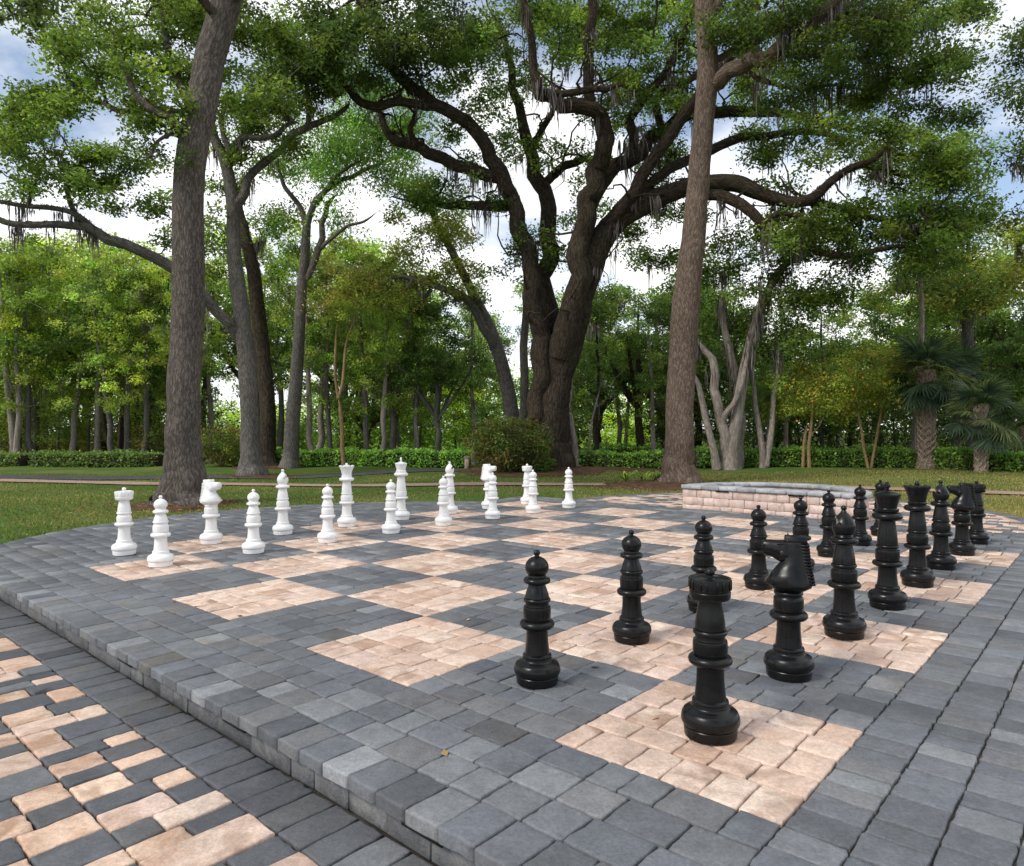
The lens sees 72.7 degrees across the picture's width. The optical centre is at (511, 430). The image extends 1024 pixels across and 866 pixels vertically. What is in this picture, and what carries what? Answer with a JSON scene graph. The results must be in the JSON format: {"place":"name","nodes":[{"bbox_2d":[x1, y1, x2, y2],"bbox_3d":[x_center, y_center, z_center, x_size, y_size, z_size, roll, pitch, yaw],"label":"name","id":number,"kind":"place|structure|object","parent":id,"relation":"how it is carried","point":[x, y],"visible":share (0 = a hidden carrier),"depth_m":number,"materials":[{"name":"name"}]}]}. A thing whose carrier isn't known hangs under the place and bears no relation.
{"place":"outdoors","nodes":[
{"label":"outdoors","id":0,"kind":"place"},
{"bbox_2d":[0,0,110,41],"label":"broadleaf tree","id":1,"kind":"object","parent":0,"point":[31,8],"visible":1,"depth_m":8.79,"materials":[{"name":"green plant"}]},
{"bbox_2d":[0,599,437,865],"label":"patio bedding","id":2,"kind":"object","parent":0,"point":[383,833],"depth_m":3.67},
{"bbox_2d":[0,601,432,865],"bbox_3d":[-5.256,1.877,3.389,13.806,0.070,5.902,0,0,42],"label":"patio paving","id":3,"kind":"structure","parent":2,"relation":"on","point":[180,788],"depth_m":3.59,"materials":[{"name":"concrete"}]},
{"bbox_2d":[0,589,475,865],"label":"step wall","id":4,"kind":"structure","parent":2,"relation":"on","point":[371,813],"depth_m":3.82,"materials":[{"name":"concrete"}]},
{"bbox_2d":[0,468,470,479],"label":"cart path","id":5,"kind":"structure","parent":0,"point":[18,476],"depth_m":25.51,"materials":[{"name":"concrete"}]},
{"bbox_2d":[7,433,964,462],"bbox_3d":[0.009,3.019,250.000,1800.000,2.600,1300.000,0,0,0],"label":"forest floor","id":6,"kind":"structure","parent":0,"point":[704,443],"depth_m":252.58,"materials":[{"name":"brown soil"}]},
{"bbox_2d":[0,236,66,452],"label":"slender tree","id":7,"kind":"object","parent":6,"relation":"on","point":[16,358],"visible":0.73,"depth_m":34.53,"materials":[{"name":"green plant"}]},
{"bbox_2d":[0,254,87,464],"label":"slender tree","id":8,"kind":"object","parent":6,"relation":"on","point":[29,367],"visible":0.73,"depth_m":34.78,"materials":[{"name":"green plant"}]},
{"bbox_2d":[0,239,95,454],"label":"slender tree","id":9,"kind":"object","parent":6,"relation":"on","point":[45,335],"visible":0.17,"depth_m":37.77,"materials":[{"name":"green plant"}]},
{"bbox_2d":[0,233,102,452],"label":"slender tree","id":10,"kind":"object","parent":6,"relation":"on","point":[11,416],"visible":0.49,"depth_m":34.92,"materials":[{"name":"green plant"}]},
{"bbox_2d":[22,381,92,451],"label":"sapling","id":11,"kind":"object","parent":6,"relation":"on","point":[59,431],"visible":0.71,"depth_m":36.77,"materials":[{"name":"green plant"}]},
{"bbox_2d":[8,243,124,451],"bbox_3d":[-22.903,-3.894,36.554,6.117,11.989,5.261,0,0,3],"label":"slender tree","id":12,"kind":"object","parent":6,"relation":"on","point":[69,392],"visible":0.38,"depth_m":35.79,"materials":[{"name":"green plant"}]},
{"bbox_2d":[51,241,139,451],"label":"slender tree","id":13,"kind":"object","parent":6,"relation":"on","point":[84,381],"visible":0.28,"depth_m":36.20,"materials":[{"name":"green plant"}]},
{"bbox_2d":[39,268,167,454],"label":"forked tree","id":14,"kind":"object","parent":6,"relation":"on","point":[120,439],"visible":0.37,"depth_m":35.00,"materials":[{"name":"green plant"}]},
{"bbox_2d":[4,230,202,454],"bbox_3d":[-23.412,-4.555,39.407,9.020,14.309,9.848,0,0,5],"label":"spreading tree","id":15,"kind":"object","parent":6,"relation":"on","point":[137,259],"visible":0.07,"depth_m":39.57,"materials":[{"name":"green plant"}]},
{"bbox_2d":[47,262,160,454],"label":"slender tree","id":16,"kind":"object","parent":6,"relation":"on","point":[101,361],"visible":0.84,"depth_m":33.88,"materials":[{"name":"green plant"}]},
{"bbox_2d":[80,249,170,454],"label":"slender tree","id":17,"kind":"object","parent":6,"relation":"on","point":[127,412],"visible":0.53,"depth_m":34.56,"materials":[{"name":"green plant"}]},
{"bbox_2d":[83,257,170,452],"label":"slender tree","id":18,"kind":"object","parent":6,"relation":"on","point":[143,371],"visible":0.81,"depth_m":34.33,"materials":[{"name":"green plant"}]},
{"bbox_2d":[101,290,206,451],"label":"slender tree","id":19,"kind":"object","parent":6,"relation":"on","point":[154,385],"visible":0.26,"depth_m":35.59,"materials":[{"name":"green plant"}]},
{"bbox_2d":[165,250,251,463],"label":"slender tree","id":20,"kind":"object","parent":6,"relation":"on","point":[208,361],"visible":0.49,"depth_m":38.94,"materials":[{"name":"green plant"}]},
{"bbox_2d":[204,218,321,392],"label":"spreading tree","id":21,"kind":"object","parent":6,"relation":"on","point":[232,367],"visible":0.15,"depth_m":45.03,"materials":[{"name":"green plant"}]},
{"bbox_2d":[218,235,318,448],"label":"slender tree","id":22,"kind":"object","parent":6,"relation":"on","point":[285,263],"visible":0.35,"depth_m":41.76,"materials":[{"name":"green plant"}]},
{"bbox_2d":[203,204,346,418],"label":"slender tree","id":23,"kind":"object","parent":6,"relation":"on","point":[285,290],"visible":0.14,"depth_m":44.82,"materials":[{"name":"green plant"}]},
{"bbox_2d":[261,237,357,449],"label":"slender tree","id":24,"kind":"object","parent":6,"relation":"on","point":[308,404],"visible":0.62,"depth_m":34.11,"materials":[{"name":"green plant"}]},
{"bbox_2d":[265,252,370,449],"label":"slender tree","id":25,"kind":"object","parent":6,"relation":"on","point":[320,423],"visible":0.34,"depth_m":36.25,"materials":[{"name":"green plant"}]},
{"bbox_2d":[279,264,394,448],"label":"slender tree","id":26,"kind":"object","parent":6,"relation":"on","point":[328,399],"visible":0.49,"depth_m":34.15,"materials":[{"name":"green plant"}]},
{"bbox_2d":[303,229,428,449],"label":"slender tree","id":27,"kind":"object","parent":6,"relation":"on","point":[373,245],"visible":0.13,"depth_m":47.04,"materials":[{"name":"green plant"}]},
{"bbox_2d":[334,258,432,450],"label":"slender tree","id":28,"kind":"object","parent":6,"relation":"on","point":[383,340],"visible":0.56,"depth_m":33.52,"materials":[{"name":"green plant"}]},
{"bbox_2d":[387,293,456,452],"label":"slender tree","id":29,"kind":"object","parent":6,"relation":"on","point":[416,421],"visible":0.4,"depth_m":34.81,"materials":[{"name":"green plant"}]},
{"bbox_2d":[370,294,490,451],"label":"spreading tree","id":30,"kind":"object","parent":6,"relation":"on","point":[438,367],"visible":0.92,"depth_m":33.96,"materials":[{"name":"green plant"}]},
{"bbox_2d":[423,293,519,460],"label":"slender tree","id":31,"kind":"object","parent":6,"relation":"on","point":[480,339],"visible":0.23,"depth_m":43.62,"materials":[{"name":"green plant"}]},
{"bbox_2d":[441,283,517,463],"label":"slender tree","id":32,"kind":"object","parent":6,"relation":"on","point":[472,383],"visible":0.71,"depth_m":34.98,"materials":[{"name":"green plant"}]},
{"bbox_2d":[0,339,1023,463],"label":"undergrowth","id":33,"kind":"object","parent":6,"relation":"on","point":[82,447],"visible":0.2,"depth_m":41.22,"materials":[{"name":"green plant"}]},
{"bbox_2d":[9,309,1017,463],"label":"distant woodland","id":34,"kind":"object","parent":6,"relation":"on","point":[233,415],"visible":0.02,"depth_m":74.02,"materials":[{"name":"green plant"}]},
{"bbox_2d":[528,279,666,447],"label":"spreading tree","id":35,"kind":"object","parent":6,"relation":"on","point":[627,294],"visible":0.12,"depth_m":41.18,"materials":[{"name":"green plant"}]},
{"bbox_2d":[582,285,653,447],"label":"slender tree","id":36,"kind":"object","parent":6,"relation":"on","point":[618,406],"visible":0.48,"depth_m":36.27,"materials":[{"name":"green plant"}]},
{"bbox_2d":[577,291,726,446],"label":"spreading tree","id":37,"kind":"object","parent":6,"relation":"on","point":[627,393],"visible":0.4,"depth_m":36.36,"materials":[{"name":"green plant"}]},
{"bbox_2d":[635,260,771,450],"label":"spreading tree","id":38,"kind":"object","parent":6,"relation":"on","point":[670,287],"visible":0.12,"depth_m":41.55,"materials":[{"name":"green plant"}]},
{"bbox_2d":[792,299,862,447],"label":"slender tree","id":39,"kind":"object","parent":6,"relation":"on","point":[821,348],"visible":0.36,"depth_m":36.74,"materials":[{"name":"green plant"}]},
{"bbox_2d":[803,279,946,448],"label":"spreading tree","id":40,"kind":"object","parent":6,"relation":"on","point":[852,315],"visible":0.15,"depth_m":43.27,"materials":[{"name":"green plant"}]},
{"bbox_2d":[859,205,1023,448],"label":"moss hung tree","id":41,"kind":"object","parent":6,"relation":"on","point":[1005,279],"visible":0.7,"depth_m":32.91,"materials":[{"name":"green plant"}]},
{"bbox_2d":[880,249,1022,446],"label":"spreading tree","id":42,"kind":"object","parent":6,"relation":"on","point":[948,326],"visible":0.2,"depth_m":40.27,"materials":[{"name":"green plant"}]},
{"bbox_2d":[957,251,1023,387],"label":"spreading tree","id":43,"kind":"object","parent":6,"relation":"on","point":[994,327],"visible":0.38,"depth_m":38.79,"materials":[{"name":"green plant"}]},
{"bbox_2d":[962,329,1023,448],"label":"spreading tree","id":44,"kind":"object","parent":6,"relation":"on","point":[1016,350],"visible":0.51,"depth_m":34.87,"materials":[{"name":"green plant"}]},
{"bbox_2d":[0,496,1023,865],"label":"terrace paving","id":45,"kind":"structure","parent":0,"point":[372,738],"depth_m":3.59,"materials":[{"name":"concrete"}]},
{"bbox_2d":[0,463,1023,543],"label":"lawn","id":46,"kind":"structure","parent":0,"point":[211,469],"depth_m":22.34,"materials":[{"name":"green plant"}]},
{"bbox_2d":[27,448,163,467],"bbox_3d":[-19.950,1.340,33.465,6.226,1.036,1.689,0,0,0],"label":"hedge","id":47,"kind":"object","parent":46,"relation":"on","point":[91,459],"visible":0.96,"depth_m":33.01,"materials":[{"name":"green plant"}]},
{"bbox_2d":[0,0,337,505],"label":"oak tree","id":48,"kind":"object","parent":46,"relation":"on","point":[211,29],"visible":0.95,"depth_m":15.71,"materials":[{"name":"green plant"}]},
{"bbox_2d":[201,422,239,466],"bbox_3d":[-13.825,0.670,32.947,2.827,2.354,2.843,0,0,-39],"label":"shrub","id":49,"kind":"object","parent":46,"relation":"on","point":[217,453],"visible":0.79,"depth_m":32.58,"materials":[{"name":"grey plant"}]},
{"bbox_2d":[156,145,316,465],"bbox_3d":[-13.688,-5.725,33.648,8.353,16.092,5.496,0,0,0],"label":"oak tree","id":50,"kind":"object","parent":46,"relation":"on","point":[250,250],"visible":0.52,"depth_m":33.22,"materials":[{"name":"green plant"}]},
{"bbox_2d":[225,474,296,478],"bbox_3d":[-9.752,1.697,26.276,3.422,0.138,3.498,0,0,22],"label":"mulch ring","id":51,"kind":"object","parent":46,"relation":"on","point":[263,476],"visible":0.39,"depth_m":25.59,"materials":[{"name":"brown soil"}]},
{"bbox_2d":[0,33,350,475],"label":"oak tree","id":52,"kind":"object","parent":51,"relation":"on","point":[74,177],"visible":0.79,"depth_m":25.41,"materials":[{"name":"green plant"}]},
{"bbox_2d":[228,465,309,468],"bbox_3d":[-11.782,1.695,33.331,4.492,0.135,4.482,0,0,-29],"label":"mulch ring","id":53,"kind":"object","parent":46,"relation":"on","point":[267,467],"visible":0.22,"depth_m":32.03,"materials":[{"name":"brown soil"}]},
{"bbox_2d":[257,51,446,468],"bbox_3d":[-7.596,-8.280,32.638,9.210,20.670,6.473,0,0,0],"label":"willow oak tree","id":54,"kind":"object","parent":53,"relation":"on","point":[349,149],"visible":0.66,"depth_m":32.27,"materials":[{"name":"green plant"}]},
{"bbox_2d":[291,253,424,465],"bbox_3d":[-7.103,-3.049,32.468,6.784,10.112,3.219,0,0,0],"label":"tan stem tree","id":55,"kind":"object","parent":46,"relation":"on","point":[341,423],"visible":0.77,"depth_m":32.70,"materials":[{"name":"green plant"}]},
{"bbox_2d":[319,265,408,450],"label":"slender tree","id":56,"kind":"object","parent":46,"relation":"on","point":[364,396],"visible":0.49,"depth_m":33.88,"materials":[{"name":"green plant"}]},
{"bbox_2d":[275,446,472,467],"bbox_3d":[-6.986,1.259,33.133,10.799,1.106,1.592,0,0,12],"label":"hedge","id":57,"kind":"object","parent":46,"relation":"on","point":[328,457],"visible":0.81,"depth_m":32.57,"materials":[{"name":"green plant"}]},
{"bbox_2d":[331,264,428,449],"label":"slender tree","id":58,"kind":"object","parent":46,"relation":"on","point":[391,398],"visible":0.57,"depth_m":33.68,"materials":[{"name":"green plant"}]},
{"bbox_2d":[327,167,528,457],"bbox_3d":[-4.074,-5.649,33.360,9.381,15.103,5.970,0,0,-19],"label":"leaning tree","id":59,"kind":"object","parent":46,"relation":"on","point":[479,311],"visible":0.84,"depth_m":32.83,"materials":[{"name":"green plant"}]},
{"bbox_2d":[455,465,660,476],"bbox_3d":[2.038,1.563,28.935,8.763,0.147,8.885,0,0,0],"label":"mulch ring","id":60,"kind":"object","parent":46,"relation":"on","point":[580,470],"visible":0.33,"depth_m":27.04,"materials":[{"name":"brown soil"}]},
{"bbox_2d":[462,414,554,472],"bbox_3d":[-0.149,0.672,27.264,3.762,2.628,3.648,0,0,0],"label":"round shrub","id":61,"kind":"object","parent":60,"relation":"on","point":[488,441],"visible":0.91,"depth_m":26.46,"materials":[{"name":"green plant"}]},
{"bbox_2d":[556,274,629,465],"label":"leaning pole tree","id":62,"kind":"object","parent":60,"relation":"on","point":[573,442],"visible":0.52,"depth_m":31.18,"materials":[{"name":"green plant"}]},
{"bbox_2d":[573,289,630,454],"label":"slender tree","id":63,"kind":"object","parent":46,"relation":"on","point":[596,387],"visible":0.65,"depth_m":33.20,"materials":[{"name":"green plant"}]},
{"bbox_2d":[575,448,663,468],"bbox_3d":[4.583,1.234,30.461,4.452,1.023,1.623,0,0,0],"label":"hedge","id":64,"kind":"object","parent":46,"relation":"on","point":[644,459],"visible":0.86,"depth_m":30.02,"materials":[{"name":"green plant"}]},
{"bbox_2d":[236,0,1021,467],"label":"live oak tree","id":65,"kind":"object","parent":46,"relation":"on","point":[562,330],"visible":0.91,"depth_m":27.49,"materials":[{"name":"green plant"}]},
{"bbox_2d":[608,295,671,451],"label":"slender tree","id":66,"kind":"object","parent":46,"relation":"on","point":[650,313],"visible":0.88,"depth_m":33.38,"materials":[{"name":"green plant"}]},
{"bbox_2d":[416,529,1023,865],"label":"terrace bedding","id":67,"kind":"object","parent":46,"relation":"on","point":[960,801],"visible":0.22,"depth_m":3.38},
{"bbox_2d":[657,211,878,469],"bbox_3d":[10.804,-3.942,29.959,8.770,11.745,7.120,0,0,0],"label":"pale oak tree","id":68,"kind":"object","parent":46,"relation":"on","point":[731,448],"visible":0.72,"depth_m":29.13,"materials":[{"name":"green plant"}]},
{"bbox_2d":[716,304,819,467],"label":"vee trunk tree","id":69,"kind":"object","parent":46,"relation":"on","point":[766,451],"visible":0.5,"depth_m":29.62,"materials":[{"name":"green plant"}]},
{"bbox_2d":[745,339,797,442],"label":"forked tree","id":70,"kind":"object","parent":46,"relation":"on","point":[763,369],"visible":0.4,"depth_m":32.89,"materials":[{"name":"green plant"}]},
{"bbox_2d":[759,355,869,467],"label":"fruit tree","id":71,"kind":"object","parent":46,"relation":"on","point":[800,408],"visible":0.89,"depth_m":29.35,"materials":[{"name":"green plant"}]},
{"bbox_2d":[653,0,1006,482],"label":"oak tree","id":72,"kind":"object","parent":46,"relation":"on","point":[889,33],"visible":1,"depth_m":20.63,"materials":[{"name":"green plant"}]},
{"bbox_2d":[694,444,1023,472],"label":"hedge","id":73,"kind":"object","parent":46,"relation":"on","point":[896,457],"visible":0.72,"depth_m":29.34,"materials":[{"name":"green plant"}]},
{"bbox_2d":[812,339,917,467],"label":"fruit tree","id":74,"kind":"object","parent":46,"relation":"on","point":[873,388],"visible":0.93,"depth_m":28.47,"materials":[{"name":"green plant"}]},
{"bbox_2d":[861,268,971,450],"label":"slender tree","id":75,"kind":"object","parent":46,"relation":"on","point":[927,326],"visible":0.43,"depth_m":33.55,"materials":[{"name":"green plant"}]},
{"bbox_2d":[881,329,977,468],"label":"cabbage palm","id":76,"kind":"object","parent":46,"relation":"on","point":[928,394],"visible":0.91,"depth_m":27.84,"materials":[{"name":"green plant"}]},
{"bbox_2d":[874,236,986,450],"bbox_3d":[17.555,-3.425,29.499,3.729,10.691,6.168,0,0,43],"label":"bare trunk tree","id":77,"kind":"object","parent":46,"relation":"on","point":[919,283],"visible":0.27,"depth_m":28.72,"materials":[{"name":"green plant"}]},
{"bbox_2d":[929,343,995,448],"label":"cabbage palm","id":78,"kind":"object","parent":46,"relation":"on","point":[976,357],"visible":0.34,"depth_m":29.91,"materials":[{"name":"green plant"}]},
{"bbox_2d":[934,371,1023,471],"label":"cabbage palm","id":79,"kind":"object","parent":46,"relation":"on","point":[979,432],"visible":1,"depth_m":25.24,"materials":[{"name":"green plant"}]},
{"bbox_2d":[959,16,1023,238],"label":"oak tree","id":80,"kind":"object","parent":46,"relation":"on","point":[1017,165],"visible":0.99,"depth_m":18.89,"materials":[{"name":"green plant"}]},
{"bbox_2d":[0,479,1023,493],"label":"brick path","id":81,"kind":"structure","parent":0,"point":[407,484],"depth_m":21.43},
{"bbox_2d":[0,0,1023,433],"label":"sky","id":82,"kind":"structure","parent":0,"point":[14,51],"materials":[{"name":"white"}]},
{"bbox_2d":[58,501,1023,827],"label":"chessboard paving","id":83,"kind":"structure","parent":0,"point":[408,599],"depth_m":6.00,"materials":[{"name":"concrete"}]},
{"bbox_2d":[111,487,136,555],"bbox_3d":[-5.191,1.204,9.316,0.308,0.896,0.308,0,0,25],"label":"chess rook","id":84,"kind":"object","parent":83,"relation":"on","point":[124,545],"visible":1,"depth_m":9.24,"materials":[{"name":"white plastic"}]},
{"bbox_2d":[147,495,174,567],"bbox_3d":[-4.299,1.220,8.519,0.304,0.859,0.304,0,0,-10],"label":"chess pawn","id":85,"kind":"object","parent":83,"relation":"on","point":[161,555],"visible":1,"depth_m":8.45,"materials":[{"name":"white plastic"}]},
{"bbox_2d":[199,479,222,544],"bbox_3d":[-4.412,1.174,10.212,0.331,0.952,0.318,0,0,22],"label":"chess knight","id":86,"kind":"object","parent":83,"relation":"on","point":[210,500],"visible":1,"depth_m":10.14,"materials":[{"name":"white plastic"}]},
{"bbox_2d":[242,489,264,553],"bbox_3d":[-3.498,1.217,9.417,0.304,0.859,0.304,0,0,-31],"label":"chess pawn","id":87,"kind":"object","parent":83,"relation":"on","point":[253,544],"visible":1,"depth_m":9.35,"materials":[{"name":"white plastic"}]},
{"bbox_2d":[272,469,292,534],"bbox_3d":[-3.659,1.130,11.111,0.322,1.034,0.322,0,0,1],"label":"chess bishop","id":88,"kind":"object","parent":83,"relation":"on","point":[283,526],"visible":1,"depth_m":11.04,"materials":[{"name":"white plastic"}]},
{"bbox_2d":[337,463,356,526],"bbox_3d":[-2.851,1.100,12.008,0.327,1.090,0.327,0,0,2],"label":"chess queen","id":89,"kind":"object","parent":83,"relation":"on","point":[346,519],"visible":1,"depth_m":11.93,"materials":[{"name":"white plastic"}]},
{"bbox_2d":[514,550,560,688],"bbox_3d":[0.163,1.206,4.536,0.304,0.859,0.304,0,0,-28],"label":"chess pawn","id":90,"kind":"object","parent":83,"relation":"on","point":[537,665],"visible":1,"depth_m":4.46,"materials":[{"name":"black plastic"}]},
{"bbox_2d":[612,530,651,644],"bbox_3d":[0.933,1.203,5.433,0.304,0.859,0.304,0,0,-18],"label":"chess pawn","id":91,"kind":"object","parent":83,"relation":"on","point":[631,626],"visible":1,"depth_m":5.36,"materials":[{"name":"black plastic"}]},
{"bbox_2d":[687,516,716,611],"bbox_3d":[1.744,1.201,6.330,0.304,0.859,0.304,0,0,24],"label":"chess pawn","id":92,"kind":"object","parent":83,"relation":"on","point":[703,558],"visible":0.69,"depth_m":6.27,"materials":[{"name":"black plastic"}]},
{"bbox_2d":[681,568,739,744],"bbox_3d":[1.064,1.184,3.739,0.308,0.896,0.308,0,0,32],"label":"chess rook","id":93,"kind":"object","parent":83,"relation":"on","point":[710,715],"visible":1,"depth_m":3.67,"materials":[{"name":"black plastic"}]},
{"bbox_2d":[743,505,772,589],"bbox_3d":[2.561,1.198,7.228,0.304,0.859,0.304,0,0,17],"label":"chess pawn","id":94,"kind":"object","parent":83,"relation":"on","point":[756,575],"visible":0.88,"depth_m":7.16,"materials":[{"name":"black plastic"}]},
{"bbox_2d":[762,533,815,682],"bbox_3d":[1.839,1.154,4.637,0.331,0.952,0.318,0,0,20],"label":"chess knight","id":95,"kind":"object","parent":83,"relation":"on","point":[789,579],"visible":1,"depth_m":4.56,"materials":[{"name":"black plastic"}]},
{"bbox_2d":[816,490,836,557],"bbox_3d":[4.107,1.193,9.022,0.304,0.859,0.304,0,0,35],"label":"chess pawn","id":96,"kind":"object","parent":83,"relation":"on","point":[825,547],"visible":0.81,"depth_m":8.96,"materials":[{"name":"black plastic"}]},
{"bbox_2d":[822,505,866,640],"bbox_3d":[2.639,1.110,5.534,0.322,1.034,0.322,0,0,16],"label":"chess bishop","id":97,"kind":"object","parent":83,"relation":"on","point":[842,620],"visible":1,"depth_m":5.46,"materials":[{"name":"black plastic"}]},
{"bbox_2d":[867,482,907,610],"bbox_3d":[3.468,1.048,6.431,0.332,1.154,0.332,0,0,-10],"label":"chess king","id":98,"kind":"object","parent":83,"relation":"on","point":[886,593],"visible":1,"depth_m":6.36,"materials":[{"name":"black plastic"}]},
{"bbox_2d":[900,481,935,587],"bbox_3d":[4.267,1.077,7.328,0.327,1.090,0.327,0,0,-38],"label":"chess queen","id":99,"kind":"object","parent":83,"relation":"on","point":[916,572],"visible":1,"depth_m":7.25,"materials":[{"name":"black plastic"}]},
{"bbox_2d":[926,480,956,569],"bbox_3d":[5.069,1.103,8.226,0.322,1.034,0.322,0,0,16],"label":"chess bishop","id":100,"kind":"object","parent":83,"relation":"on","point":[940,557],"visible":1,"depth_m":8.15,"materials":[{"name":"black plastic"}]},
{"bbox_2d":[946,482,977,555],"bbox_3d":[5.895,1.141,9.124,0.331,0.952,0.318,0,0,20],"label":"chess knight","id":101,"kind":"object","parent":83,"relation":"on","point":[963,504],"visible":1,"depth_m":9.05,"materials":[{"name":"black plastic"}]},
{"bbox_2d":[969,481,989,543],"bbox_3d":[6.689,1.167,10.020,0.308,0.896,0.308,0,0,-42],"label":"chess rook","id":102,"kind":"object","parent":83,"relation":"on","point":[978,534],"visible":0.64,"depth_m":9.94,"materials":[{"name":"black plastic"}]},
{"bbox_2d":[578,493,1023,534],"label":"fire pit patio","id":103,"kind":"structure","parent":0,"point":[996,522],"depth_m":14.00,"materials":[{"name":"beige stone"}]},
{"bbox_2d":[681,482,871,521],"bbox_3d":[5.575,1.388,14.227,3.648,0.540,2.042,0,0,42],"label":"fire pit","id":104,"kind":"object","parent":103,"relation":"on","point":[771,498],"visible":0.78,"depth_m":13.78,"materials":[{"name":"brick"}]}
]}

